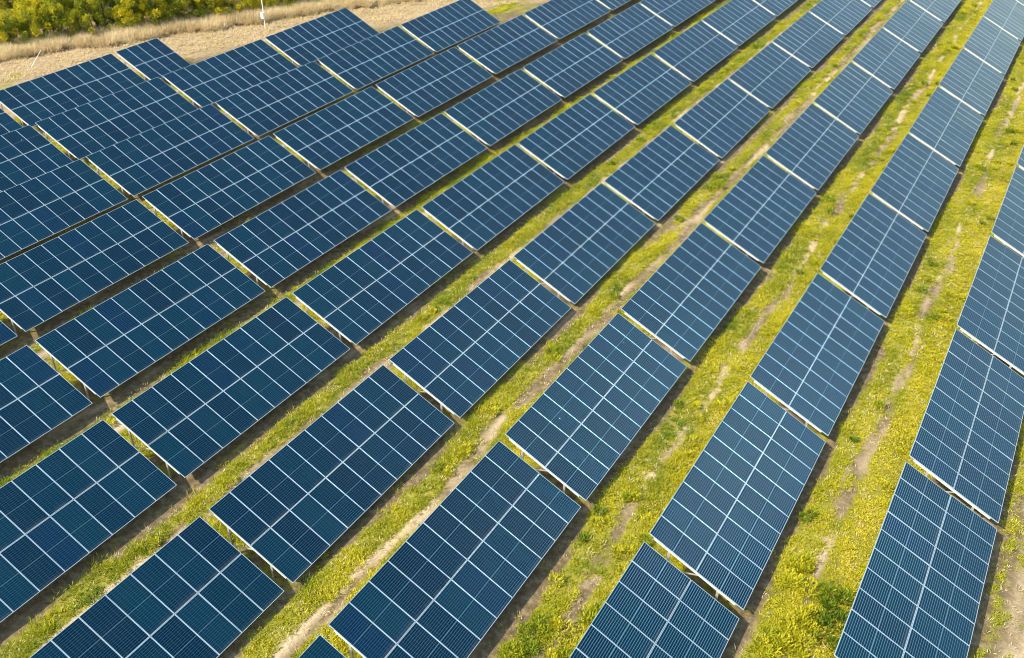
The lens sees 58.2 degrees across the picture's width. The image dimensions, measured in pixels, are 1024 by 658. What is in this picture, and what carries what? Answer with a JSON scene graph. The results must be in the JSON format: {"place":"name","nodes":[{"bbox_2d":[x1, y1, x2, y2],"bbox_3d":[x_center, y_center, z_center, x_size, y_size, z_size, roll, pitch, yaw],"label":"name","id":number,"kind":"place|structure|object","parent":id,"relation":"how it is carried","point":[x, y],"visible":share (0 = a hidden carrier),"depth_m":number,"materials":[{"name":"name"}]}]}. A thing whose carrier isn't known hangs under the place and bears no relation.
{"place":"outdoors","nodes":[
{"label":"outdoors","id":0,"kind":"place"},
{"bbox_2d":[0,0,519,81],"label":"dry grass","id":1,"kind":"structure","parent":0,"point":[108,37],"depth_m":84.72,"materials":[{"name":"beige plant"}]},
{"bbox_2d":[0,0,1023,657],"bbox_3d":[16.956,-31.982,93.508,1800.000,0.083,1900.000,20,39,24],"label":"ground","id":2,"kind":"structure","parent":0,"point":[526,598],"depth_m":44.19,"materials":[{"name":"green plant"}]},
{"bbox_2d":[0,321,16,345],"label":"solar table","id":3,"kind":"object","parent":2,"relation":"on","point":[7,334],"visible":0.92,"depth_m":45.25,"materials":[{"name":"glass"}]},
{"bbox_2d":[2,0,14,18],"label":"shrub","id":4,"kind":"object","parent":2,"relation":"on","point":[6,10],"visible":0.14,"depth_m":85.83,"materials":[{"name":"green plant"}]},
{"bbox_2d":[0,0,19,16],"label":"shrub","id":5,"kind":"object","parent":2,"relation":"on","point":[4,3],"visible":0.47,"depth_m":84.52,"materials":[{"name":"green plant"}]},
{"bbox_2d":[0,12,21,43],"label":"shrub","id":6,"kind":"object","parent":2,"relation":"on","point":[3,36],"visible":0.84,"depth_m":79.81,"materials":[{"name":"green plant"}]},
{"bbox_2d":[0,108,22,135],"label":"solar table","id":7,"kind":"object","parent":2,"relation":"on","point":[8,123],"visible":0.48,"depth_m":65.33,"materials":[{"name":"glass"}]},
{"bbox_2d":[0,8,27,38],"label":"shrub","id":8,"kind":"object","parent":2,"relation":"on","point":[9,12],"visible":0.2,"depth_m":80.84,"materials":[{"name":"green plant"}]},
{"bbox_2d":[0,15,31,43],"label":"shrub","id":9,"kind":"object","parent":2,"relation":"on","point":[13,24],"visible":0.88,"depth_m":80.18,"materials":[{"name":"green plant"}]},
{"bbox_2d":[13,0,50,36],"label":"shrub","id":10,"kind":"object","parent":2,"relation":"on","point":[18,4],"visible":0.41,"depth_m":81.32,"materials":[{"name":"green plant"}]},
{"bbox_2d":[9,5,56,43],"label":"shrub","id":11,"kind":"object","parent":2,"relation":"on","point":[33,28],"visible":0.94,"depth_m":80.49,"materials":[{"name":"green plant"}]},
{"bbox_2d":[0,125,72,191],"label":"solar table","id":12,"kind":"object","parent":2,"relation":"on","point":[28,152],"visible":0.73,"depth_m":60.38,"materials":[{"name":"glass"}]},
{"bbox_2d":[0,345,91,462],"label":"solar table","id":13,"kind":"object","parent":2,"relation":"on","point":[40,397],"visible":0.98,"depth_m":40.56,"materials":[{"name":"glass"}]},
{"bbox_2d":[27,0,71,34],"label":"shrub","id":14,"kind":"object","parent":2,"relation":"on","point":[65,7],"visible":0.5,"depth_m":82.36,"materials":[{"name":"green plant"}]},
{"bbox_2d":[35,0,78,36],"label":"shrub","id":15,"kind":"object","parent":2,"relation":"on","point":[61,23],"visible":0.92,"depth_m":81.38,"materials":[{"name":"green plant"}]},
{"bbox_2d":[0,159,127,259],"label":"solar table","id":16,"kind":"object","parent":2,"relation":"on","point":[35,210],"visible":0.98,"depth_m":54.97,"materials":[{"name":"glass"}]},
{"bbox_2d":[0,54,144,126],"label":"solar table","id":17,"kind":"object","parent":2,"relation":"on","point":[31,102],"visible":0.83,"depth_m":69.59,"materials":[{"name":"glass"}]},
{"bbox_2d":[55,0,99,28],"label":"shrub","id":18,"kind":"object","parent":2,"relation":"on","point":[71,2],"visible":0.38,"depth_m":83.28,"materials":[{"name":"green plant"}]},
{"bbox_2d":[63,8,95,37],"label":"shrub","id":19,"kind":"object","parent":2,"relation":"on","point":[72,16],"visible":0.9,"depth_m":82.43,"materials":[{"name":"green plant"}]},
{"bbox_2d":[0,420,176,622],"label":"solar table","id":20,"kind":"object","parent":2,"relation":"on","point":[46,552],"visible":1,"depth_m":35.36,"materials":[{"name":"glass"}]},
{"bbox_2d":[74,0,110,32],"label":"shrub","id":21,"kind":"object","parent":2,"relation":"on","point":[85,4],"visible":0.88,"depth_m":82.97,"materials":[{"name":"green plant"}]},
{"bbox_2d":[0,200,188,334],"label":"solar table","id":22,"kind":"object","parent":2,"relation":"on","point":[44,282],"visible":0.98,"depth_m":49.51,"materials":[{"name":"glass"}]},
{"bbox_2d":[88,0,116,26],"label":"shrub","id":23,"kind":"object","parent":2,"relation":"on","point":[101,5],"visible":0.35,"depth_m":85.03,"materials":[{"name":"green plant"}]},
{"bbox_2d":[35,77,197,158],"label":"solar table","id":24,"kind":"object","parent":2,"relation":"on","point":[84,130],"visible":0.86,"depth_m":65.42,"materials":[{"name":"glass"}]},
{"bbox_2d":[102,0,142,25],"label":"shrub","id":25,"kind":"object","parent":2,"relation":"on","point":[110,10],"visible":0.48,"depth_m":84.62,"materials":[{"name":"green plant"}]},
{"bbox_2d":[106,5,140,29],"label":"shrub","id":26,"kind":"object","parent":2,"relation":"on","point":[116,8],"visible":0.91,"depth_m":83.76,"materials":[{"name":"green plant"}]},
{"bbox_2d":[111,0,149,28],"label":"shrub","id":27,"kind":"object","parent":2,"relation":"on","point":[128,4],"visible":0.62,"depth_m":83.63,"materials":[{"name":"green plant"}]},
{"bbox_2d":[35,244,264,399],"bbox_3d":[-17.564,-0.392,45.985,3.919,2.576,10.550,20,39,25],"label":"solar table","id":28,"kind":"object","parent":2,"relation":"on","point":[149,320],"visible":0.98,"depth_m":45.23,"materials":[{"name":"glass"}]},
{"bbox_2d":[130,0,172,16],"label":"shrub","id":29,"kind":"object","parent":2,"relation":"on","point":[154,3],"visible":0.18,"depth_m":87.20,"materials":[{"name":"green plant"}]},
{"bbox_2d":[134,0,170,27],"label":"shrub","id":30,"kind":"object","parent":2,"relation":"on","point":[152,14],"visible":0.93,"depth_m":84.74,"materials":[{"name":"green plant"}]},
{"bbox_2d":[116,38,190,80],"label":"solar table","id":31,"kind":"object","parent":2,"relation":"on","point":[152,59],"visible":0.86,"depth_m":75.31,"materials":[{"name":"glass"}]},
{"bbox_2d":[30,516,283,657],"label":"solar table","id":32,"kind":"object","parent":2,"relation":"on","point":[217,616],"visible":1,"depth_m":31.78,"materials":[{"name":"glass"}]},
{"bbox_2d":[146,0,174,20],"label":"shrub","id":33,"kind":"object","parent":2,"relation":"on","point":[162,13],"visible":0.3,"depth_m":86.37,"materials":[{"name":"green plant"}]},
{"bbox_2d":[86,104,253,195],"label":"solar table","id":34,"kind":"object","parent":2,"relation":"on","point":[135,165],"visible":1,"depth_m":61.30,"materials":[{"name":"glass"}]},
{"bbox_2d":[158,0,193,20],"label":"shrub","id":35,"kind":"object","parent":2,"relation":"on","point":[178,7],"visible":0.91,"depth_m":85.75,"materials":[{"name":"green plant"}]},
{"bbox_2d":[175,0,211,18],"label":"shrub","id":36,"kind":"object","parent":2,"relation":"on","point":[194,10],"visible":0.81,"depth_m":86.84,"materials":[{"name":"green plant"}]},
{"bbox_2d":[186,0,214,15],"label":"shrub","id":37,"kind":"object","parent":2,"relation":"on","point":[201,7],"visible":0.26,"depth_m":88.12,"materials":[{"name":"green plant"}]},
{"bbox_2d":[187,0,221,17],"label":"shrub","id":38,"kind":"object","parent":2,"relation":"on","point":[199,2],"visible":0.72,"depth_m":87.29,"materials":[{"name":"green plant"}]},
{"bbox_2d":[203,0,234,11],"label":"shrub","id":39,"kind":"object","parent":2,"relation":"on","point":[229,4],"visible":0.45,"depth_m":89.09,"materials":[{"name":"green plant"}]},
{"bbox_2d":[212,0,239,14],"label":"shrub","id":40,"kind":"object","parent":2,"relation":"on","point":[221,3],"visible":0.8,"depth_m":87.87,"materials":[{"name":"green plant"}]},
{"bbox_2d":[142,136,315,239],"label":"solar table","id":41,"kind":"object","parent":2,"relation":"on","point":[194,205],"visible":0.98,"depth_m":57.06,"materials":[{"name":"glass"}]},
{"bbox_2d":[163,39,297,106],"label":"solar table","id":42,"kind":"object","parent":2,"relation":"on","point":[208,81],"visible":0.9,"depth_m":73.19,"materials":[{"name":"glass"}]},
{"bbox_2d":[112,297,349,477],"bbox_3d":[-12.351,2.613,42.080,3.922,2.582,10.550,20,39,25],"label":"solar table","id":43,"kind":"object","parent":2,"relation":"on","point":[285,351],"visible":1,"depth_m":41.30,"materials":[{"name":"glass"}]},
{"bbox_2d":[233,0,261,13],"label":"shrub","id":44,"kind":"object","parent":2,"relation":"on","point":[245,3],"visible":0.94,"depth_m":88.76,"materials":[{"name":"green plant"}]},
{"bbox_2d":[247,0,273,8],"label":"shrub","id":45,"kind":"object","parent":2,"relation":"on","point":[269,4],"visible":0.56,"depth_m":89.87,"materials":[{"name":"green plant"}]},
{"bbox_2d":[260,0,265,26],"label":"camera pole","id":46,"kind":"object","parent":2,"relation":"on","point":[262,14],"visible":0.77,"depth_m":85.94,"materials":[{"name":"white metal"}]},
{"bbox_2d":[261,0,286,7],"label":"shrub","id":47,"kind":"object","parent":2,"relation":"on","point":[272,1],"visible":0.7,"depth_m":90.23,"materials":[{"name":"green plant"}]},
{"bbox_2d":[215,61,353,136],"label":"solar table","id":48,"kind":"object","parent":2,"relation":"on","point":[263,108],"visible":0.94,"depth_m":69.08,"materials":[{"name":"glass"}]},
{"bbox_2d":[275,0,297,8],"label":"shrub","id":49,"kind":"object","parent":2,"relation":"on","point":[290,1],"visible":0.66,"depth_m":91.01,"materials":[{"name":"green plant"}]},
{"bbox_2d":[214,170,390,287],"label":"solar table","id":50,"kind":"object","parent":2,"relation":"on","point":[276,244],"visible":1,"depth_m":53.02,"materials":[{"name":"glass"}]},
{"bbox_2d":[265,8,378,65],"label":"solar table","id":51,"kind":"object","parent":2,"relation":"on","point":[302,44],"visible":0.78,"depth_m":80.93,"materials":[{"name":"glass"}]},
{"bbox_2d":[299,635,345,657],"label":"solar table","id":52,"kind":"object","parent":2,"relation":"on","point":[320,646],"visible":1,"depth_m":29.54,"materials":[{"name":"glass"}]},
{"bbox_2d":[209,365,453,582],"bbox_3d":[-6.970,5.834,38.072,3.921,2.577,10.550,20,39,24],"label":"solar table","id":53,"kind":"object","parent":2,"relation":"on","point":[299,539],"visible":0.99,"depth_m":37.23,"materials":[{"name":"glass"}]},
{"bbox_2d":[273,86,413,169],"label":"solar table","id":54,"kind":"object","parent":2,"relation":"on","point":[326,137],"visible":0.98,"depth_m":64.84,"materials":[{"name":"glass"}]},
{"bbox_2d":[318,26,433,89],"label":"solar table","id":55,"kind":"object","parent":2,"relation":"on","point":[364,63],"visible":0.98,"depth_m":76.82,"materials":[{"name":"glass"}]},
{"bbox_2d":[292,209,472,344],"bbox_3d":[-6.647,-2.740,49.803,3.920,2.584,10.550,20,40,24],"label":"solar table","id":56,"kind":"object","parent":2,"relation":"on","point":[378,280],"visible":0.98,"depth_m":49.08,"materials":[{"name":"glass"}]},
{"bbox_2d":[344,113,486,207],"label":"solar table","id":57,"kind":"object","parent":2,"relation":"on","point":[398,171],"visible":0.98,"depth_m":60.78,"materials":[{"name":"glass"}]},
{"bbox_2d":[376,47,492,116],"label":"solar table","id":58,"kind":"object","parent":2,"relation":"on","point":[422,88],"visible":0.98,"depth_m":72.60,"materials":[{"name":"glass"}]},
{"bbox_2d":[401,0,499,51],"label":"solar table","id":59,"kind":"object","parent":2,"relation":"on","point":[442,28],"visible":0.98,"depth_m":84.54,"materials":[{"name":"glass"}]},
{"bbox_2d":[328,441,580,657],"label":"solar table","id":60,"kind":"object","parent":2,"relation":"on","point":[386,606],"visible":1,"depth_m":33.23,"materials":[{"name":"glass"}]},
{"bbox_2d":[389,260,570,417],"bbox_3d":[-1.252,0.488,45.791,3.921,2.578,10.550,21,40,24],"label":"solar table","id":61,"kind":"object","parent":2,"relation":"on","point":[468,379],"visible":0.99,"depth_m":45.02,"materials":[{"name":"glass"}]},
{"bbox_2d":[422,144,563,249],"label":"solar table","id":62,"kind":"object","parent":2,"relation":"on","point":[510,203],"visible":1,"depth_m":56.85,"materials":[{"name":"glass"}]},
{"bbox_2d":[444,69,561,145],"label":"solar table","id":63,"kind":"object","parent":2,"relation":"on","point":[492,114],"visible":0.96,"depth_m":68.55,"materials":[{"name":"glass"}]},
{"bbox_2d":[457,15,557,73],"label":"solar table","id":64,"kind":"object","parent":2,"relation":"on","point":[504,46],"visible":0.98,"depth_m":80.33,"materials":[{"name":"glass"}]},
{"bbox_2d":[0,0,1023,657],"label":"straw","id":65,"kind":"object","parent":2,"relation":"on","point":[702,370],"visible":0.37,"depth_m":44.78,"materials":[{"name":"plant"}]},
{"bbox_2d":[0,0,1023,657],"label":"weeds","id":66,"kind":"object","parent":2,"relation":"on","point":[804,614],"visible":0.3,"depth_m":43.60,"materials":[{"name":"green plant"}]},
{"bbox_2d":[524,0,610,38],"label":"solar table","id":67,"kind":"object","parent":2,"relation":"on","point":[560,19],"visible":0.99,"depth_m":87.62,"materials":[{"name":"glass"}]},
{"bbox_2d":[523,33,622,96],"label":"solar table","id":68,"kind":"object","parent":2,"relation":"on","point":[567,68],"visible":0.99,"depth_m":76.29,"materials":[{"name":"glass"}]},
{"bbox_2d":[518,94,634,179],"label":"solar table","id":69,"kind":"object","parent":2,"relation":"on","point":[584,146],"visible":0.99,"depth_m":64.63,"materials":[{"name":"glass"}]},
{"bbox_2d":[513,183,654,303],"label":"solar table","id":70,"kind":"object","parent":2,"relation":"on","point":[576,276],"visible":0.98,"depth_m":52.81,"materials":[{"name":"glass"}]},
{"bbox_2d":[505,313,686,500],"bbox_3d":[4.087,3.430,41.504,3.920,2.582,10.550,21,40,24],"label":"solar table","id":71,"kind":"object","parent":2,"relation":"on","point":[544,427],"visible":0.99,"depth_m":40.70,"materials":[{"name":"glass"}]},
{"bbox_2d":[596,0,630,9],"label":"solar table","id":72,"kind":"object","parent":2,"relation":"on","point":[612,4],"visible":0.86,"depth_m":92.94,"materials":[{"name":"glass"}]},
{"bbox_2d":[587,3,672,58],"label":"solar table","id":73,"kind":"object","parent":2,"relation":"on","point":[628,32],"visible":0.98,"depth_m":84.04,"materials":[{"name":"glass"}]},
{"bbox_2d":[593,54,690,124],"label":"solar table","id":74,"kind":"object","parent":2,"relation":"on","point":[639,92],"visible":0.98,"depth_m":72.38,"materials":[{"name":"glass"}]},
{"bbox_2d":[569,542,738,657],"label":"solar table","id":75,"kind":"object","parent":2,"relation":"on","point":[633,615],"visible":1,"depth_m":31.60,"materials":[{"name":"glass"}]},
{"bbox_2d":[604,125,719,220],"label":"solar table","id":76,"kind":"object","parent":2,"relation":"on","point":[661,195],"visible":1,"depth_m":60.59,"materials":[{"name":"glass"}]},
{"bbox_2d":[640,0,714,26],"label":"solar table","id":77,"kind":"object","parent":2,"relation":"on","point":[676,13],"visible":0.96,"depth_m":90.33,"materials":[{"name":"glass"}]},
{"bbox_2d":[621,223,760,361],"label":"solar table","id":78,"kind":"object","parent":2,"relation":"on","point":[656,300],"visible":0.98,"depth_m":48.49,"materials":[{"name":"glass"}]},
{"bbox_2d":[653,21,737,81],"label":"solar table","id":79,"kind":"object","parent":2,"relation":"on","point":[692,54],"visible":0.98,"depth_m":80.12,"materials":[{"name":"glass"}]},
{"bbox_2d":[674,79,769,157],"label":"solar table","id":80,"kind":"object","parent":2,"relation":"on","point":[727,133],"visible":0.99,"depth_m":68.32,"materials":[{"name":"glass"}]},
{"bbox_2d":[649,382,824,609],"bbox_3d":[9.392,6.566,37.300,3.922,2.578,10.550,21,40,24],"label":"solar table","id":81,"kind":"object","parent":2,"relation":"on","point":[688,525],"visible":0.97,"depth_m":36.43,"materials":[{"name":"glass"}]},
{"bbox_2d":[702,0,775,45],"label":"solar table","id":82,"kind":"object","parent":2,"relation":"on","point":[739,22],"visible":0.98,"depth_m":87.75,"materials":[{"name":"glass"}]},
{"bbox_2d":[704,155,815,262],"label":"solar table","id":83,"kind":"object","parent":2,"relation":"on","point":[734,211],"visible":0.98,"depth_m":56.27,"materials":[{"name":"glass"}]},
{"bbox_2d":[729,42,810,107],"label":"solar table","id":84,"kind":"object","parent":2,"relation":"on","point":[775,87],"visible":0.98,"depth_m":76.10,"materials":[{"name":"glass"}]},
{"bbox_2d":[753,0,797,15],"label":"solar table","id":85,"kind":"object","parent":2,"relation":"on","point":[776,7],"visible":0.93,"depth_m":93.28,"materials":[{"name":"glass"}]},
{"bbox_2d":[772,12,844,67],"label":"solar table","id":86,"kind":"object","parent":2,"relation":"on","point":[819,38],"visible":0.99,"depth_m":83.84,"materials":[{"name":"glass"}]},
{"bbox_2d":[766,103,858,189],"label":"solar table","id":87,"kind":"object","parent":2,"relation":"on","point":[793,144],"visible":1,"depth_m":64.03,"materials":[{"name":"glass"}]},
{"bbox_2d":[750,273,884,435],"bbox_3d":[15.097,1.228,45.039,3.920,2.583,10.550,20,39,25],"label":"solar table","id":88,"kind":"object","parent":2,"relation":"on","point":[784,366],"visible":0.98,"depth_m":44.25,"materials":[{"name":"glass"}]},
{"bbox_2d":[809,0,872,34],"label":"solar table","id":89,"kind":"object","parent":2,"relation":"on","point":[849,17],"visible":0.96,"depth_m":90.97,"materials":[{"name":"glass"}]},
{"bbox_2d":[813,62,892,133],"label":"solar table","id":90,"kind":"object","parent":2,"relation":"on","point":[837,95],"visible":0.98,"depth_m":71.78,"materials":[{"name":"glass"}]},
{"bbox_2d":[861,0,880,7],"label":"solar table","id":91,"kind":"object","parent":2,"relation":"on","point":[872,3],"visible":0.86,"depth_m":96.19,"materials":[{"name":"glass"}]},
{"bbox_2d":[820,194,926,317],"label":"solar table","id":92,"kind":"object","parent":2,"relation":"on","point":[846,265],"visible":0.98,"depth_m":52.03,"materials":[{"name":"glass"}]},
{"bbox_2d":[852,28,920,88],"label":"solar table","id":93,"kind":"object","parent":2,"relation":"on","point":[876,51],"visible":0.99,"depth_m":79.52,"materials":[{"name":"glass"}]},
{"bbox_2d":[883,0,942,52],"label":"solar table","id":94,"kind":"object","parent":2,"relation":"on","point":[904,19],"visible":0.95,"depth_m":87.26,"materials":[{"name":"glass"}]},
{"bbox_2d":[870,133,958,231],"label":"solar table","id":95,"kind":"object","parent":2,"relation":"on","point":[907,165],"visible":0.99,"depth_m":59.79,"materials":[{"name":"glass"}]},
{"bbox_2d":[834,462,996,657],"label":"solar table","id":96,"kind":"object","parent":2,"relation":"on","point":[909,548],"visible":1,"depth_m":33.13,"materials":[{"name":"glass"}]},
{"bbox_2d":[910,0,960,21],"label":"solar table","id":97,"kind":"object","parent":2,"relation":"on","point":[941,10],"visible":0.99,"depth_m":93.19,"materials":[{"name":"glass"}]},
{"bbox_2d":[908,86,983,166],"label":"solar table","id":98,"kind":"object","parent":2,"relation":"on","point":[937,114],"visible":0.97,"depth_m":67.57,"materials":[{"name":"glass"}]},
{"bbox_2d":[909,329,1023,522],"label":"solar table","id":99,"kind":"object","parent":2,"relation":"on","point":[978,397],"visible":0.98,"depth_m":40.06,"materials":[{"name":"glass"}]},
{"bbox_2d":[939,48,1003,115],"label":"solar table","id":100,"kind":"object","parent":2,"relation":"on","point":[958,79],"visible":0.99,"depth_m":75.30,"materials":[{"name":"glass"}]},
{"bbox_2d":[957,236,1023,374],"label":"solar table","id":101,"kind":"object","parent":2,"relation":"on","point":[995,291],"visible":0.97,"depth_m":47.50,"materials":[{"name":"glass"}]},
{"bbox_2d":[963,17,1020,74],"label":"solar table","id":102,"kind":"object","parent":2,"relation":"on","point":[982,40],"visible":0.96,"depth_m":83.03,"materials":[{"name":"glass"}]},
{"bbox_2d":[983,0,1023,40],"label":"solar table","id":103,"kind":"object","parent":2,"relation":"on","point":[997,13],"visible":0.98,"depth_m":90.14,"materials":[{"name":"glass"}]},
{"bbox_2d":[991,166,1023,257],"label":"solar table","id":104,"kind":"object","parent":2,"relation":"on","point":[1008,228],"visible":0.95,"depth_m":54.92,"materials":[{"name":"glass"}]},
{"bbox_2d":[1017,145,1023,169],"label":"solar table","id":105,"kind":"object","parent":2,"relation":"on","point":[1020,162],"visible":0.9,"depth_m":61.04,"materials":[{"name":"glass"}]}
]}

